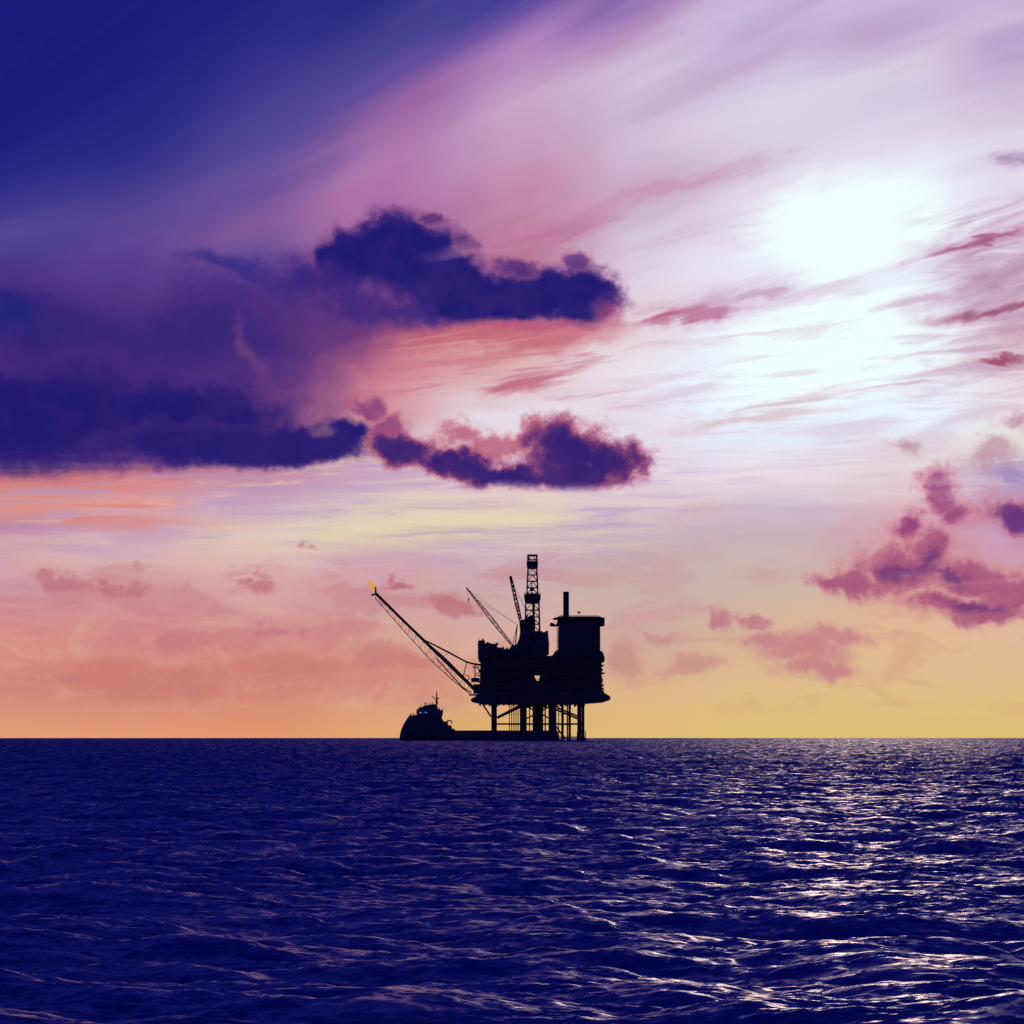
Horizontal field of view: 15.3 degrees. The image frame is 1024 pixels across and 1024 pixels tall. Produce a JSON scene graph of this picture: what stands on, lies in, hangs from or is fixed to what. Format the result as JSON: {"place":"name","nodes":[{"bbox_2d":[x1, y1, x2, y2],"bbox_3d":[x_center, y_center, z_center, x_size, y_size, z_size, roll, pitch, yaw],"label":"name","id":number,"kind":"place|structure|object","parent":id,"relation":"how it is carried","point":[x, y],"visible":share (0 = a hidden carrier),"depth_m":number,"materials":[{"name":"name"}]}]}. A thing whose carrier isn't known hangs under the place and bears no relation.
{"place":"outdoors","nodes":[
{"label":"outdoors","id":0,"kind":"place"},
{"bbox_2d":[0,738,1023,1023],"bbox_3d":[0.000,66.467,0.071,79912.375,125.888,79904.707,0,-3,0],"label":"sea","id":1,"kind":"structure","parent":0,"point":[566,880],"depth_m":101.04,"materials":[{"name":"blue liquid"}]},
{"bbox_2d":[399,691,557,740],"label":"supply ship","id":2,"kind":"object","parent":1,"relation":"on","point":[425,722],"visible":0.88,"depth_m":2426.19,"materials":[{"name":"paint"}]},
{"bbox_2d":[368,554,610,740],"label":"oil platform","id":3,"kind":"structure","parent":1,"relation":"in","point":[569,672],"depth_m":2472.90,"materials":[{"name":"metal"}]},
{"bbox_2d":[0,0,1023,737],"label":"sky","id":4,"kind":"structure","parent":0,"point":[709,314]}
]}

